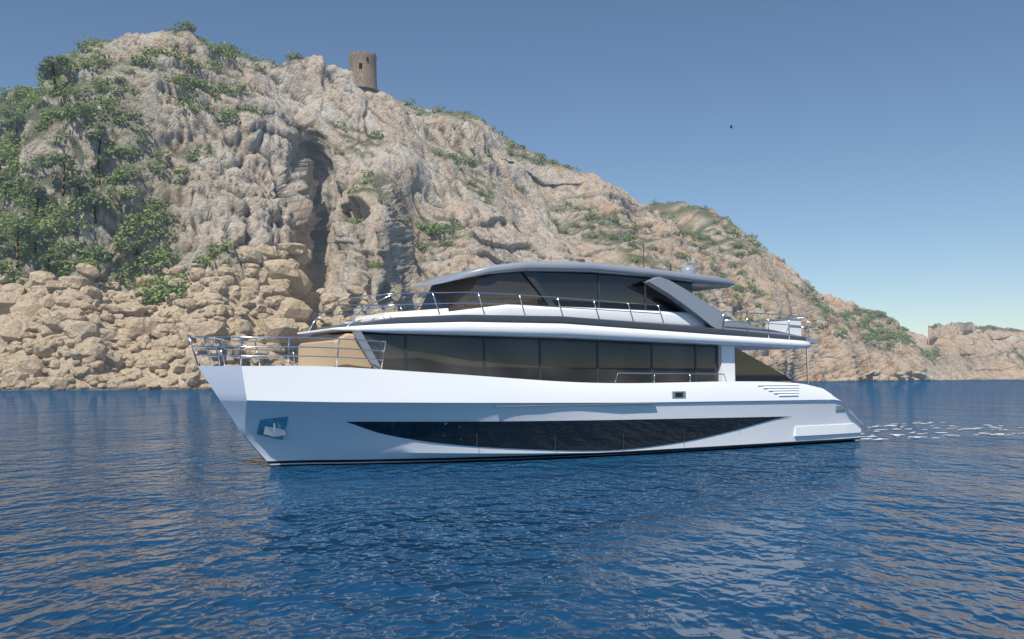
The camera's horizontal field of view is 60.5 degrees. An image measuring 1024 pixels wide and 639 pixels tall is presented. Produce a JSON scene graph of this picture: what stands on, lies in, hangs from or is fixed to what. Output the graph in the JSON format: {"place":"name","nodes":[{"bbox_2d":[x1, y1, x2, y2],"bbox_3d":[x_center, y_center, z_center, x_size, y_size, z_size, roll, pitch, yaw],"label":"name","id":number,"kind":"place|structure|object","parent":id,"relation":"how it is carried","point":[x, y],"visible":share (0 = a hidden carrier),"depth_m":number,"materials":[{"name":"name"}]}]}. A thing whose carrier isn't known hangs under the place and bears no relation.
{"place":"outdoors","nodes":[
{"label":"outdoors","id":0,"kind":"place"},
{"bbox_2d":[0,380,1023,638],"bbox_3d":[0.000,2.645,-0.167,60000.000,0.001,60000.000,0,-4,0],"label":"sea","id":1,"kind":"structure","parent":0,"point":[158,514],"depth_m":14.72,"materials":[{"name":"liquid"}]},
{"bbox_2d":[188,243,862,465],"bbox_3d":[1.758,1.064,31.092,25.291,8.900,6.281,2,-4,-31],"label":"yacht","id":2,"kind":"object","parent":1,"relation":"on","point":[525,360],"visible":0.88,"depth_m":27.57,"materials":[{"name":"white metal"}]},
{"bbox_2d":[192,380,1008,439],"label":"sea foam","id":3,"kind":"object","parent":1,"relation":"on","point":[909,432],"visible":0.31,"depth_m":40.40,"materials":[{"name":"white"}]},
{"bbox_2d":[0,26,1023,389],"bbox_3d":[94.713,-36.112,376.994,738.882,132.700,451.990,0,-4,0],"label":"headland rock","id":4,"kind":"object","parent":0,"point":[280,172],"visible":0.62,"depth_m":254.46,"materials":[{"name":"stone"}]},
{"bbox_2d":[0,53,143,271],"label":"pine","id":5,"kind":"object","parent":4,"relation":"on","point":[97,199],"depth_m":203.00,"materials":[{"name":"green plant"}]},
{"bbox_2d":[349,51,376,89],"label":"watch tower","id":6,"kind":"structure","parent":4,"relation":"on","point":[362,67],"depth_m":288.81,"materials":[{"name":"stone"}]},
{"bbox_2d":[0,242,1023,389],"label":"shore boulders","id":7,"kind":"object","parent":4,"relation":"on","point":[23,316],"visible":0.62,"depth_m":178.51,"materials":[{"name":"stone"}]},
{"bbox_2d":[0,20,1023,360],"bbox_3d":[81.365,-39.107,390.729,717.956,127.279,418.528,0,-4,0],"label":"shrub foliage","id":8,"kind":"object","parent":4,"relation":"on","point":[10,156],"visible":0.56,"depth_m":217.47,"materials":[{"name":"green plant"}]},
{"bbox_2d":[0,0,1023,336],"label":"sky","id":9,"kind":"structure","parent":0,"point":[874,148],"materials":[{"name":"blue"}]}
]}

